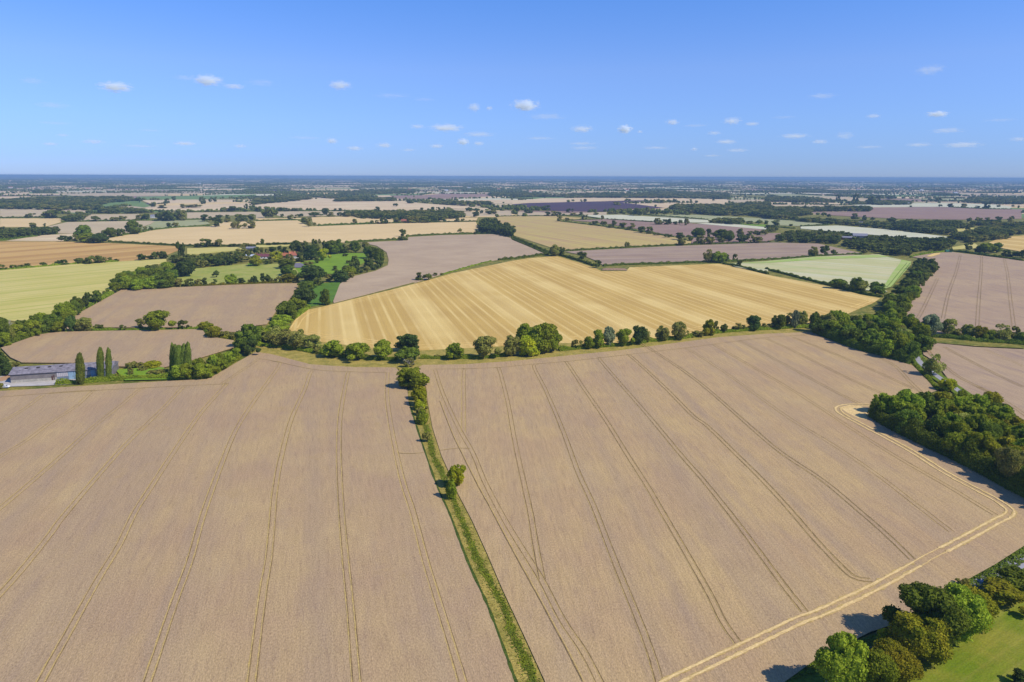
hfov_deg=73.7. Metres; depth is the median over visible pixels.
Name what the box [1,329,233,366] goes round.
wheat field
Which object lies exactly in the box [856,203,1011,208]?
stubble field
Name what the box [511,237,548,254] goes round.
hedge
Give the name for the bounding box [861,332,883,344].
tree
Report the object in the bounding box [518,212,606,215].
stubble field
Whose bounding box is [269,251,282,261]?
tree
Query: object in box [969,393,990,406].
tree
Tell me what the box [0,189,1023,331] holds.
distance woodland
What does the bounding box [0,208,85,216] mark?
stubble field
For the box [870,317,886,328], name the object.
tree
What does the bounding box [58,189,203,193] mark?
stubble field
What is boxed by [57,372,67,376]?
window
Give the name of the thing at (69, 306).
tree
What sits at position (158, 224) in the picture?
stubble field
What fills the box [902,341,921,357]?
tree
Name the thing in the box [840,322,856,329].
tree
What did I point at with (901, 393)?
tree
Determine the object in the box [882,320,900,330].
tree
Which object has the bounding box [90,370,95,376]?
door
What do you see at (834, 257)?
field margin
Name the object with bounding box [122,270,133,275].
tree
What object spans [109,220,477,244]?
stubble field
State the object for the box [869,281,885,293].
tree
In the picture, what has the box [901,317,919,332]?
tree
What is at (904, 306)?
tree
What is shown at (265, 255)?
house
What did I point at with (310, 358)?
grass margin
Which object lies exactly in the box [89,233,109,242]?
tree
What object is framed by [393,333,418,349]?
tree
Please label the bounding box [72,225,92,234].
tree
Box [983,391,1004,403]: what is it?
tree
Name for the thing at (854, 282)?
tree
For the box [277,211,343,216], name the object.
stubble field
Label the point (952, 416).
tree
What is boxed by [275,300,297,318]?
tree
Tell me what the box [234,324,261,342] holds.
tree
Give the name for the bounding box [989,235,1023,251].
stubble field
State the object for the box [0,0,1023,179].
sky
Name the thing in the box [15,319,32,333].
tree
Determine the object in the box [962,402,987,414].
tree
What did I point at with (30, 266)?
hedge
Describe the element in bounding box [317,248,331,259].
tree
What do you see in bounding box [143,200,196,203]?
stubble field
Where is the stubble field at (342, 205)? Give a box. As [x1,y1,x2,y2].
[256,200,487,209]
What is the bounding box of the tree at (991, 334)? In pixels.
[982,330,996,338]
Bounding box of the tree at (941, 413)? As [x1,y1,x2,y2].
[929,410,946,419]
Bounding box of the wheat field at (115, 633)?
[0,352,513,681]
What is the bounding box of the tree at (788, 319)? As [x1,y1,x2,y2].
[786,312,791,324]
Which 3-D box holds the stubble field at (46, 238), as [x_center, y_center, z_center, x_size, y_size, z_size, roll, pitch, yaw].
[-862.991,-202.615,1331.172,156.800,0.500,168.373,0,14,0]
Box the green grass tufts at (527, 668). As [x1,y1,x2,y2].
[423,423,540,681]
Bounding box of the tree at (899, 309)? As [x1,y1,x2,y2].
[895,307,904,313]
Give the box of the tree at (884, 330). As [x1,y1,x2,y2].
[877,328,894,333]
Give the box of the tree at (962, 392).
[951,389,970,397]
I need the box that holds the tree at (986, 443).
[966,431,1002,460]
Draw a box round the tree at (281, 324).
[266,320,289,330]
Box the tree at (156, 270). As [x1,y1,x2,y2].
[150,268,163,275]
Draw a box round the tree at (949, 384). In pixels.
[938,378,957,390]
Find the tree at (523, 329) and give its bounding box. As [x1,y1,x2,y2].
[516,323,531,338]
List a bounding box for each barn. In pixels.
[8,361,118,382]
[852,233,867,237]
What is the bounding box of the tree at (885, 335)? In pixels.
[878,330,893,338]
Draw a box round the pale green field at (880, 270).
[733,254,900,291]
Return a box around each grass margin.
[253,328,810,368]
[321,342,620,357]
[931,337,1023,347]
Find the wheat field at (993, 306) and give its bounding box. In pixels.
[907,252,1023,333]
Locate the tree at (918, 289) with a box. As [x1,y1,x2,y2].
[906,285,920,297]
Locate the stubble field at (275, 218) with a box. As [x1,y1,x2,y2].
[256,218,300,219]
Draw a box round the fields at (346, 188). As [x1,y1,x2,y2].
[0,177,1023,217]
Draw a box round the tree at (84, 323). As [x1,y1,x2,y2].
[72,317,94,330]
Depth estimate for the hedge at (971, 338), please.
504.65 m
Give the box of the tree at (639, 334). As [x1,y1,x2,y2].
[632,325,647,344]
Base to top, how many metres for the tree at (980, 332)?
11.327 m
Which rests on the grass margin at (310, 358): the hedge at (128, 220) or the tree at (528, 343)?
the tree at (528, 343)
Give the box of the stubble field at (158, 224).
[141,220,209,228]
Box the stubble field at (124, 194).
[66,192,175,195]
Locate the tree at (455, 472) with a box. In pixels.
[447,464,465,484]
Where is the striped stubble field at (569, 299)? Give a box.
[289,256,879,350]
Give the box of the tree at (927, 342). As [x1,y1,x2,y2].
[914,334,936,351]
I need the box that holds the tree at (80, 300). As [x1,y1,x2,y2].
[70,296,83,309]
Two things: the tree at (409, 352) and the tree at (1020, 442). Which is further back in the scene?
the tree at (409, 352)
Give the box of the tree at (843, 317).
[837,313,850,322]
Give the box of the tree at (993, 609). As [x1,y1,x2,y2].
[962,584,999,630]
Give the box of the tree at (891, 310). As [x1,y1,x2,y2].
[884,308,897,314]
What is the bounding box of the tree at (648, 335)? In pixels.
[644,328,650,340]
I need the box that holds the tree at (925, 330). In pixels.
[914,325,931,340]
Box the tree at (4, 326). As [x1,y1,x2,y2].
[0,317,12,341]
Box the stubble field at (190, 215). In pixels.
[187,212,255,218]
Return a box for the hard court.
[294,263,303,267]
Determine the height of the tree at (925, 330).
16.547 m
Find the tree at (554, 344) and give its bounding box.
[550,329,562,350]
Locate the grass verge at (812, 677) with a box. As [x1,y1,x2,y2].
[788,548,1023,681]
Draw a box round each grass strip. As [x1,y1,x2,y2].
[398,367,543,681]
[424,424,536,681]
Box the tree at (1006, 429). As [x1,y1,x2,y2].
[987,418,1011,436]
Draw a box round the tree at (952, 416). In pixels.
[942,411,961,421]
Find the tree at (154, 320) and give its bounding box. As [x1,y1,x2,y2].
[142,310,176,330]
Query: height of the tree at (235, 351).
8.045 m
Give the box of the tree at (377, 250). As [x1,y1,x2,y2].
[372,248,383,259]
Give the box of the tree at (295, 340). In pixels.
[285,329,307,349]
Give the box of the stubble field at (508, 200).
[459,199,511,201]
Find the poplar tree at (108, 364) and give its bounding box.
[105,347,113,376]
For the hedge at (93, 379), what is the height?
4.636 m
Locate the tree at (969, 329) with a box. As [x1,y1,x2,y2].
[961,324,975,336]
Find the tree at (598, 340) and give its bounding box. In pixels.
[593,329,603,345]
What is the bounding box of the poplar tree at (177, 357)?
[173,345,180,364]
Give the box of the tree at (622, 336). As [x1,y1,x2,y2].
[616,328,634,345]
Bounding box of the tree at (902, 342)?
[893,337,910,352]
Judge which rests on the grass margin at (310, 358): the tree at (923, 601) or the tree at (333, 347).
the tree at (333, 347)
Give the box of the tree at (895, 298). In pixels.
[887,294,897,303]
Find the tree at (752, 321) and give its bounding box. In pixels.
[746,315,761,330]
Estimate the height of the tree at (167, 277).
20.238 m
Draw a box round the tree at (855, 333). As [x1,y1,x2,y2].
[841,327,863,341]
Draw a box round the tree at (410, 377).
[396,367,429,387]
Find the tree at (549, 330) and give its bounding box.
[539,322,559,351]
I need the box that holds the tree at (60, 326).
[50,320,66,331]
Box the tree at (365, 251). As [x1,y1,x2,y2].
[363,246,372,257]
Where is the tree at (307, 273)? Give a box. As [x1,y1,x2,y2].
[296,265,326,280]
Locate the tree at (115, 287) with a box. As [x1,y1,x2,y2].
[105,282,121,292]
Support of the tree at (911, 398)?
on the ground at (874, 308)
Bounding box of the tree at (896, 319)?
[887,317,903,324]
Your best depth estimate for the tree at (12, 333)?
491.62 m
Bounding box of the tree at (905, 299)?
[901,297,911,302]
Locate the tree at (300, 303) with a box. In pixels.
[290,297,306,309]
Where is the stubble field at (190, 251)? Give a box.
[187,247,241,254]
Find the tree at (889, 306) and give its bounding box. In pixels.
[884,303,896,312]
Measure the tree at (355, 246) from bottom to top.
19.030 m
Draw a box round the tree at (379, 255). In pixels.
[375,252,383,262]
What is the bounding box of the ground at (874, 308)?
[0,176,1023,638]
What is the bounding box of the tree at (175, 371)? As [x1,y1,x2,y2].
[170,365,189,377]
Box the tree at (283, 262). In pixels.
[277,258,295,267]
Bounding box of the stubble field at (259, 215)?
[256,212,264,217]
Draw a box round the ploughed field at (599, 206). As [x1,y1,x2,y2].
[513,200,661,211]
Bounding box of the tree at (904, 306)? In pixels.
[896,303,907,311]
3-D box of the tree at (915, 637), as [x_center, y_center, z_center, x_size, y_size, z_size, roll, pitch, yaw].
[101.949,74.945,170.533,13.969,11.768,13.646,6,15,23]
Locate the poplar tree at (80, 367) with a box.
[75,352,85,384]
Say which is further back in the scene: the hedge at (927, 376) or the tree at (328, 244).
the tree at (328, 244)
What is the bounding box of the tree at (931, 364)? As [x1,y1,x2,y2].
[921,354,946,373]
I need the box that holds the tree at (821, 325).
[811,320,829,331]
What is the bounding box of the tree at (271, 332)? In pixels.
[260,325,283,342]
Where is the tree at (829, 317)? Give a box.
[822,313,836,320]
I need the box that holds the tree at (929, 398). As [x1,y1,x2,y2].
[916,391,935,419]
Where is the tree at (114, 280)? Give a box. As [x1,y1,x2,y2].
[109,278,118,286]
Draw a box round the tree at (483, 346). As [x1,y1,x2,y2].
[473,336,501,357]
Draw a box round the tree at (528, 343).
[518,335,539,355]
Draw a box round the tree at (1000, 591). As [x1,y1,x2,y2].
[980,577,1023,614]
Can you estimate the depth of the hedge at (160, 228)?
1528.48 m
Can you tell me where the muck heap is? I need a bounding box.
[601,268,626,269]
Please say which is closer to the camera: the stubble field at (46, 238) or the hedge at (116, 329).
the hedge at (116, 329)
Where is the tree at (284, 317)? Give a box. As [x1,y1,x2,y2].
[271,314,292,321]
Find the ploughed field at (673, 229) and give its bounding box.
[571,219,769,236]
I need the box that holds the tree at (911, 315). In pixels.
[903,313,918,319]
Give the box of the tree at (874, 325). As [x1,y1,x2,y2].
[867,322,879,329]
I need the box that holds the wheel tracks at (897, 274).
[886,263,909,286]
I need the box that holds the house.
[257,252,269,258]
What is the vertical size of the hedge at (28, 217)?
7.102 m
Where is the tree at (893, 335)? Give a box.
[888,332,907,341]
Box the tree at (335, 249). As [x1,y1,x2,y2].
[330,243,339,253]
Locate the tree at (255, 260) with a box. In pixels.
[248,254,262,265]
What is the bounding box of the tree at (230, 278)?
[224,274,238,283]
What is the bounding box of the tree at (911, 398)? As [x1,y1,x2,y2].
[902,392,925,410]
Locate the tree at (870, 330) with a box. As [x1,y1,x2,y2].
[865,329,875,335]
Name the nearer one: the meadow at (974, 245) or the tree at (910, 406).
the tree at (910, 406)
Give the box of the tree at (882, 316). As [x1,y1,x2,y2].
[877,314,888,320]
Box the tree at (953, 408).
[943,404,963,415]
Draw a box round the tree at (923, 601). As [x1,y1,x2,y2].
[881,581,971,647]
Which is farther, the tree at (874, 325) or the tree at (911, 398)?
the tree at (874, 325)
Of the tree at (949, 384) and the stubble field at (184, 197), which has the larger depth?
the stubble field at (184, 197)
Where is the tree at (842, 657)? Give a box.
[814,631,869,681]
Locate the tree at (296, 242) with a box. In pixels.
[290,240,299,251]
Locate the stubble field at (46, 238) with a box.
[7,234,73,240]
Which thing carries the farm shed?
on the ground at (874, 308)
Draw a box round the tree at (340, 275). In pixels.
[331,270,349,281]
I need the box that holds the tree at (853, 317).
[850,315,860,320]
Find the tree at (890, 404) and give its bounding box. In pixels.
[877,395,906,413]
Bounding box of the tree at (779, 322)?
[771,314,786,328]
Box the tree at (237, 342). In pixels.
[232,337,247,351]
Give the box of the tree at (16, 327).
[10,324,24,337]
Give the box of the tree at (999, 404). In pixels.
[986,402,1015,415]
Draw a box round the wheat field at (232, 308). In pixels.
[67,283,297,331]
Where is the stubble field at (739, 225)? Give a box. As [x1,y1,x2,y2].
[697,223,765,228]
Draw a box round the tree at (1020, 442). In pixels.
[1011,438,1023,449]
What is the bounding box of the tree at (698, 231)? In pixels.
[691,228,705,235]
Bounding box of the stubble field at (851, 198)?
[808,196,866,200]
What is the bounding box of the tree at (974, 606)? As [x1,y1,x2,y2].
[944,581,994,642]
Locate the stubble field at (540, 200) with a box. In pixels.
[512,198,727,203]
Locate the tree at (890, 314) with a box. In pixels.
[885,312,897,317]
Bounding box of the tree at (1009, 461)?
[993,447,1023,477]
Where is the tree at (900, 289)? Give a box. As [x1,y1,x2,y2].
[891,285,904,293]
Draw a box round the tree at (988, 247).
[976,243,997,252]
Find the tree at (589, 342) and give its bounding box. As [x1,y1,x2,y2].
[583,336,594,347]
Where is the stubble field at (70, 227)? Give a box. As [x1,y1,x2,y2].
[48,221,154,233]
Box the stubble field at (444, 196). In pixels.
[415,194,488,198]
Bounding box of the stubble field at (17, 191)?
[0,191,28,193]
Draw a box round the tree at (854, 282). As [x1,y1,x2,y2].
[849,277,862,290]
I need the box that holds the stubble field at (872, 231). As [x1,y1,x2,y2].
[801,225,946,237]
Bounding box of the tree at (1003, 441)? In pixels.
[996,434,1017,446]
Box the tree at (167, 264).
[160,262,173,267]
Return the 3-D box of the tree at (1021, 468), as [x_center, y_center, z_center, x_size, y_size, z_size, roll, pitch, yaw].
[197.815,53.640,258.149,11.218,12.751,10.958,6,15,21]
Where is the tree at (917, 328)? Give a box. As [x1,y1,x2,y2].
[911,323,929,335]
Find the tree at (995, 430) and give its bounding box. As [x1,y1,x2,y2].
[976,421,1002,440]
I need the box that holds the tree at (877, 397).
[870,392,887,408]
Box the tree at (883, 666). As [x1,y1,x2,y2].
[862,647,900,681]
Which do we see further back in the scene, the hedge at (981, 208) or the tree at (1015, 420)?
the hedge at (981, 208)
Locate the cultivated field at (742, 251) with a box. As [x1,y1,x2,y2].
[567,242,858,264]
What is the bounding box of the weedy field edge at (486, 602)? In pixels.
[409,402,517,681]
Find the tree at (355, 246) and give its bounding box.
[349,241,360,252]
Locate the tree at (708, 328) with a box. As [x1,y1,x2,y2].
[702,319,715,335]
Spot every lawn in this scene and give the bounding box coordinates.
[117,367,168,379]
[296,253,371,273]
[898,600,1023,681]
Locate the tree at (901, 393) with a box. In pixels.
[896,388,920,397]
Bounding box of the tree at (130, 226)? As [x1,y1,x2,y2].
[124,220,142,232]
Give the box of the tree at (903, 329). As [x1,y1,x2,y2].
[895,328,914,340]
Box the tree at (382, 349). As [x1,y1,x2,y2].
[373,339,392,358]
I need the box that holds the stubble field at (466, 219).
[440,217,477,220]
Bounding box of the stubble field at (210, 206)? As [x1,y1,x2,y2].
[145,203,270,210]
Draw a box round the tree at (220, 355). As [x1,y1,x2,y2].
[215,353,223,359]
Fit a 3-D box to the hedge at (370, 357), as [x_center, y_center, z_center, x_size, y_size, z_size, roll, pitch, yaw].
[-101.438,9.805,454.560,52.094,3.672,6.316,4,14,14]
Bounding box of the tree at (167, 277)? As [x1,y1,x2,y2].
[154,271,174,286]
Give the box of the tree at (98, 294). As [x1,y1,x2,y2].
[91,290,101,300]
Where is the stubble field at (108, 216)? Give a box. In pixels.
[84,214,138,219]
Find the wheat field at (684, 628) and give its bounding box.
[419,332,1023,681]
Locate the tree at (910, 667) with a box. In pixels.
[871,637,923,681]
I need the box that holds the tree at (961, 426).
[941,420,975,438]
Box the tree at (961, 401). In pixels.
[953,396,972,410]
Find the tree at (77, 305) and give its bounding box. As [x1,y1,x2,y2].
[71,300,81,313]
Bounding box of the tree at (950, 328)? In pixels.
[940,318,957,333]
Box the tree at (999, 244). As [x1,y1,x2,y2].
[993,242,1003,252]
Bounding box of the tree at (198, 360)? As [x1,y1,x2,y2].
[191,357,206,364]
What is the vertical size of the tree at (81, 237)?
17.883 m
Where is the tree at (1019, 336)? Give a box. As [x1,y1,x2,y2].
[1012,332,1023,340]
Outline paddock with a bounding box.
[307,282,339,306]
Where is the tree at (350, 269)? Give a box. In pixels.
[344,266,355,274]
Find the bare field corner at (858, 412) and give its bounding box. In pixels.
[842,405,867,419]
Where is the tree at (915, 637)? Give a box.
[887,610,953,665]
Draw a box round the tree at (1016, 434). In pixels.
[1011,428,1023,439]
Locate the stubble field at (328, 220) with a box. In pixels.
[312,216,392,224]
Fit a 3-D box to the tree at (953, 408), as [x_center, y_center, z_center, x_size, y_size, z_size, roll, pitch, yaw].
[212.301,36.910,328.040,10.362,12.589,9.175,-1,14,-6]
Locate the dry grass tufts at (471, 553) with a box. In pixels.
[399,367,544,681]
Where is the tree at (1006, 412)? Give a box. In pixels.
[987,405,1015,420]
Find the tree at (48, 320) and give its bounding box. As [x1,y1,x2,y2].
[38,314,61,331]
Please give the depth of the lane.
418.47 m
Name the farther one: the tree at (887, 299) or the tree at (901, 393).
the tree at (887, 299)
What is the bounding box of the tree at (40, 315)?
[36,312,45,318]
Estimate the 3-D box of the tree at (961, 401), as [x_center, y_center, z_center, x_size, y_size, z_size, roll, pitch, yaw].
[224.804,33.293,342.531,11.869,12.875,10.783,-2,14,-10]
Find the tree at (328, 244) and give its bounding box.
[324,240,336,253]
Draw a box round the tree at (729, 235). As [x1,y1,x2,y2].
[724,230,734,240]
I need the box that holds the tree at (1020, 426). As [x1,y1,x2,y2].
[1009,423,1023,434]
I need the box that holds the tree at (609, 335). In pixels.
[603,326,615,345]
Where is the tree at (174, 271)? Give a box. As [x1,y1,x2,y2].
[165,269,178,278]
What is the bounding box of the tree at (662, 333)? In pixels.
[655,325,669,340]
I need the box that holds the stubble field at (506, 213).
[464,211,511,215]
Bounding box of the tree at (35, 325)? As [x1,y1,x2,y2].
[23,319,41,336]
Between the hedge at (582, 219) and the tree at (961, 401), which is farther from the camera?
the hedge at (582, 219)
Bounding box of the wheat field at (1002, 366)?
[922,343,1023,419]
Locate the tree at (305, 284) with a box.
[299,281,314,288]
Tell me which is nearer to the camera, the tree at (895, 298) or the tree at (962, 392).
the tree at (962, 392)
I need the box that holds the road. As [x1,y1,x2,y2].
[870,553,1023,647]
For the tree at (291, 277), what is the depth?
766.12 m
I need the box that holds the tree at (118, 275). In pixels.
[115,272,124,278]
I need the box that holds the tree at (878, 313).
[873,310,883,315]
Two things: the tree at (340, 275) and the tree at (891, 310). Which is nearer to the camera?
the tree at (891, 310)
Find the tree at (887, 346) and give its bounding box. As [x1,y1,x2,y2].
[879,339,897,356]
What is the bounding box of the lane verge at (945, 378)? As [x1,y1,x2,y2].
[913,338,972,394]
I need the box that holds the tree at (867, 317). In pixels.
[858,313,871,320]
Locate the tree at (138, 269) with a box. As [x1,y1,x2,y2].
[132,267,146,272]
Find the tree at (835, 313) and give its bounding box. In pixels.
[830,310,846,316]
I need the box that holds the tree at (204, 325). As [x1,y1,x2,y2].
[197,321,213,329]
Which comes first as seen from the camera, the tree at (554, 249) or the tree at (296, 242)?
the tree at (554, 249)
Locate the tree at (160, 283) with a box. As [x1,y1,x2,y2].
[154,278,173,287]
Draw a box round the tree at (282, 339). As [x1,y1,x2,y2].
[267,328,293,346]
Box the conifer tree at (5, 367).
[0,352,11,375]
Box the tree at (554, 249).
[549,244,560,255]
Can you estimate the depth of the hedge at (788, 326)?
540.05 m
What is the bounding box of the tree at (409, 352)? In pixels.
[394,346,419,361]
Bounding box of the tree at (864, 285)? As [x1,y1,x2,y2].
[857,281,869,290]
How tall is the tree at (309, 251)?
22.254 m
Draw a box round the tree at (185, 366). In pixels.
[179,363,192,378]
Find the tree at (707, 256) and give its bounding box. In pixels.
[703,249,711,261]
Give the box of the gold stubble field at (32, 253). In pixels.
[0,241,177,267]
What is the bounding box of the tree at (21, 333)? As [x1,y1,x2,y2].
[14,331,27,336]
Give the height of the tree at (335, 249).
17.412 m
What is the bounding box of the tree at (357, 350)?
[345,342,369,359]
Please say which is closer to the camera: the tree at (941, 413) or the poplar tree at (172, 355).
the tree at (941, 413)
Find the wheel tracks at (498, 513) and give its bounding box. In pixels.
[0,255,1023,681]
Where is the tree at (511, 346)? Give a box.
[503,335,520,355]
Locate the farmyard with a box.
[0,375,75,386]
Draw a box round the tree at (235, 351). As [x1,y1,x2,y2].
[230,348,241,356]
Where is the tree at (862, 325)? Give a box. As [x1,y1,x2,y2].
[854,319,867,336]
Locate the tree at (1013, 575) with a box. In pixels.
[994,565,1023,591]
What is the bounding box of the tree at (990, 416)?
[986,413,997,418]
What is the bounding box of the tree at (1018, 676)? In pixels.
[1011,667,1023,681]
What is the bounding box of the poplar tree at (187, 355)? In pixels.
[184,342,191,364]
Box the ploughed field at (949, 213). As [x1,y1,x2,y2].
[812,207,1022,219]
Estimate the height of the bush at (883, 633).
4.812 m
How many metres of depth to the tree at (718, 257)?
960.75 m
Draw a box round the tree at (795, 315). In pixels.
[791,310,799,327]
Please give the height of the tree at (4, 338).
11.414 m
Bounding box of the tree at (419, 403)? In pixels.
[414,399,425,410]
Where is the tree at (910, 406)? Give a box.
[900,403,926,420]
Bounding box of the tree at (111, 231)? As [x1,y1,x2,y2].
[101,227,117,235]
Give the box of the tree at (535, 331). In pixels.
[527,325,547,351]
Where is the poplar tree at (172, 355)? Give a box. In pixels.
[171,344,176,366]
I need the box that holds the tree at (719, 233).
[713,229,726,238]
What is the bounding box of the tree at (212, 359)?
[206,354,220,364]
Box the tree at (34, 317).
[28,314,38,320]
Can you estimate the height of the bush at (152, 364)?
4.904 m
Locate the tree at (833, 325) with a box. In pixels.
[824,320,841,333]
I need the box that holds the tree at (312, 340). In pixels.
[305,334,321,348]
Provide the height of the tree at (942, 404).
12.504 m
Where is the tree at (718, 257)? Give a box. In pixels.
[711,251,726,262]
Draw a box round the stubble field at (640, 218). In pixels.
[579,215,708,222]
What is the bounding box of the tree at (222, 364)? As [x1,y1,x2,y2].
[215,358,228,368]
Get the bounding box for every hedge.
[0,216,59,217]
[0,234,37,240]
[0,260,118,269]
[3,328,64,346]
[55,372,188,384]
[61,218,200,221]
[65,326,207,332]
[81,291,113,310]
[107,240,255,246]
[108,224,209,236]
[121,280,299,288]
[149,209,372,211]
[190,355,241,379]
[204,333,234,340]
[256,219,301,220]
[256,242,290,244]
[256,341,322,353]
[283,304,310,325]
[318,222,370,225]
[324,354,396,360]
[345,237,407,242]
[372,220,477,223]
[406,232,496,236]
[420,352,508,358]
[442,260,490,274]
[498,252,548,259]
[499,214,587,216]
[511,236,594,265]
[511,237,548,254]
[558,339,646,350]
[560,220,673,236]
[561,215,599,219]
[566,240,770,250]
[603,252,861,265]
[607,218,652,221]
[643,213,707,219]
[646,335,690,341]
[688,323,808,337]
[722,262,768,273]
[765,267,883,296]
[774,218,829,225]
[803,202,864,204]
[810,322,916,363]
[866,400,1023,497]
[909,250,944,257]
[912,363,941,390]
[931,333,1023,344]
[949,249,1023,260]
[951,206,1011,208]
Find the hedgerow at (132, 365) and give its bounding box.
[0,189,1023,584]
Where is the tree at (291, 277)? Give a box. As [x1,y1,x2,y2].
[282,273,297,281]
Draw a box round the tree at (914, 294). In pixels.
[904,290,916,299]
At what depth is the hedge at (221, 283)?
752.62 m
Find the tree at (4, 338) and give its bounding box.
[0,332,11,345]
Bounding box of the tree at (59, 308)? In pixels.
[51,302,69,316]
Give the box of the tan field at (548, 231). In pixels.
[497,216,691,250]
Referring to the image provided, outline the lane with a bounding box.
[916,357,959,391]
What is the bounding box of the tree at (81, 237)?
[75,233,91,241]
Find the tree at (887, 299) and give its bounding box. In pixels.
[881,297,895,308]
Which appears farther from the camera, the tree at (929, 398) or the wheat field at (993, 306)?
the wheat field at (993, 306)
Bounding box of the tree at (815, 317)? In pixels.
[808,311,820,327]
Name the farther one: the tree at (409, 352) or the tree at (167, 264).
the tree at (167, 264)
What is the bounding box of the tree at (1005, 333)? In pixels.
[989,323,1011,339]
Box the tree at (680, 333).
[671,321,688,339]
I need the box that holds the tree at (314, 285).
[297,281,317,286]
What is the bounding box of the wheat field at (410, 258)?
[333,234,541,302]
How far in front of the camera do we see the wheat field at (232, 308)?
631.39 m
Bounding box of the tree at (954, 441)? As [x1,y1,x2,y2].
[940,432,969,452]
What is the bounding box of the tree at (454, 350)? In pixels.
[445,342,463,357]
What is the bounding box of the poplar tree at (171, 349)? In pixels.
[169,342,173,373]
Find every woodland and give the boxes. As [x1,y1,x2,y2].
[0,176,1023,216]
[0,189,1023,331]
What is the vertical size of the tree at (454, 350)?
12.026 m
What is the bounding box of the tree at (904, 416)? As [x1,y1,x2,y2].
[894,409,924,432]
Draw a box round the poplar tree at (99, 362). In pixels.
[95,347,104,376]
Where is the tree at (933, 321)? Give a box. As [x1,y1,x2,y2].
[921,314,943,334]
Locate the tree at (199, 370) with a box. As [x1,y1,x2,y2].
[191,363,212,377]
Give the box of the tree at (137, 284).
[130,279,144,289]
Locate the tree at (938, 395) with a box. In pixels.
[932,391,953,414]
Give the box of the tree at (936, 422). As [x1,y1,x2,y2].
[925,414,948,438]
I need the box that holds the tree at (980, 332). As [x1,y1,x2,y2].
[973,325,988,337]
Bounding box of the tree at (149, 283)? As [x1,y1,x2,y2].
[143,277,157,288]
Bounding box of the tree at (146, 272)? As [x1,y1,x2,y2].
[136,270,150,275]
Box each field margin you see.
[744,255,896,262]
[884,260,910,287]
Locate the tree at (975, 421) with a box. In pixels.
[962,413,988,430]
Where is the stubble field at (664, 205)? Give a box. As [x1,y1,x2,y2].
[640,202,692,207]
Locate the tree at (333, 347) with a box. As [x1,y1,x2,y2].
[320,340,344,355]
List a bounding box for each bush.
[60,311,69,320]
[143,360,161,367]
[410,385,417,399]
[414,385,426,404]
[415,408,428,424]
[445,478,457,498]
[875,628,889,639]
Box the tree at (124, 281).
[118,275,132,288]
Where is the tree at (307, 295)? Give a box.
[290,287,316,302]
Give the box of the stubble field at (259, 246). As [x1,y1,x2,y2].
[256,244,289,247]
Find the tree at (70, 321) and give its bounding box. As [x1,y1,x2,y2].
[64,315,76,330]
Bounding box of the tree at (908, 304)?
[897,301,912,310]
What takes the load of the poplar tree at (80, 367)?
on the ground at (874, 308)
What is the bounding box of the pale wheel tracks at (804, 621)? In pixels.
[659,403,1015,681]
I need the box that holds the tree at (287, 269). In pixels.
[280,265,296,274]
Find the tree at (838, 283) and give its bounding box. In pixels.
[828,279,847,287]
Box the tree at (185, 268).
[172,260,195,276]
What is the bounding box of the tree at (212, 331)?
[206,326,222,336]
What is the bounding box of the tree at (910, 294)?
[905,292,912,301]
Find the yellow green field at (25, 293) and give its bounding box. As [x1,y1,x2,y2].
[0,259,165,321]
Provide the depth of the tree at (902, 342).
455.51 m
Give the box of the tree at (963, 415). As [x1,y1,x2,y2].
[954,412,969,418]
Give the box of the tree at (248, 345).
[241,338,260,355]
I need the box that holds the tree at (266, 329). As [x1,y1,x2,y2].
[259,326,273,341]
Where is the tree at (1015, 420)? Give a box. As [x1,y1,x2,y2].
[1003,415,1023,426]
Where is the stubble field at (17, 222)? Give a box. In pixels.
[0,218,61,226]
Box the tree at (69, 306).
[63,301,75,315]
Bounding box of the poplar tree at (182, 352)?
[180,343,184,363]
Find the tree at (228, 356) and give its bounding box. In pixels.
[222,351,235,361]
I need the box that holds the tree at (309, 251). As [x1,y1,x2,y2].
[302,245,316,259]
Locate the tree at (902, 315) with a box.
[896,311,907,319]
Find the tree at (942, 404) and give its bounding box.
[934,398,955,413]
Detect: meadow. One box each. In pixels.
[102,201,149,206]
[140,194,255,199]
[177,262,300,286]
[652,214,821,225]
[741,224,765,226]
[952,243,977,249]
[956,228,973,231]
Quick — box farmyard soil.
[0,375,9,380]
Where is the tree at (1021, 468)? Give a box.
[1016,466,1023,481]
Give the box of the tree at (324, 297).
[319,289,330,304]
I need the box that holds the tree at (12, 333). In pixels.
[9,326,15,336]
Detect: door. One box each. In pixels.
[68,371,73,378]
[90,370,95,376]
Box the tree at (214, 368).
[209,364,220,372]
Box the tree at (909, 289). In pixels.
[904,287,917,293]
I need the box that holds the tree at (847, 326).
[839,324,855,335]
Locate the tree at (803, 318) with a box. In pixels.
[797,310,808,323]
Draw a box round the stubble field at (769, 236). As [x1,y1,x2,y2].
[692,233,780,242]
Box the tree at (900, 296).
[895,294,906,300]
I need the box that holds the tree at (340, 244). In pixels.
[336,239,343,250]
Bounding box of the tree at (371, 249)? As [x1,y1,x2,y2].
[365,247,376,257]
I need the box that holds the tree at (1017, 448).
[1006,445,1021,451]
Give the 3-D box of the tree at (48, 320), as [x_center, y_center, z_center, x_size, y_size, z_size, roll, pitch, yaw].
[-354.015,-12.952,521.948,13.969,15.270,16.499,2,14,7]

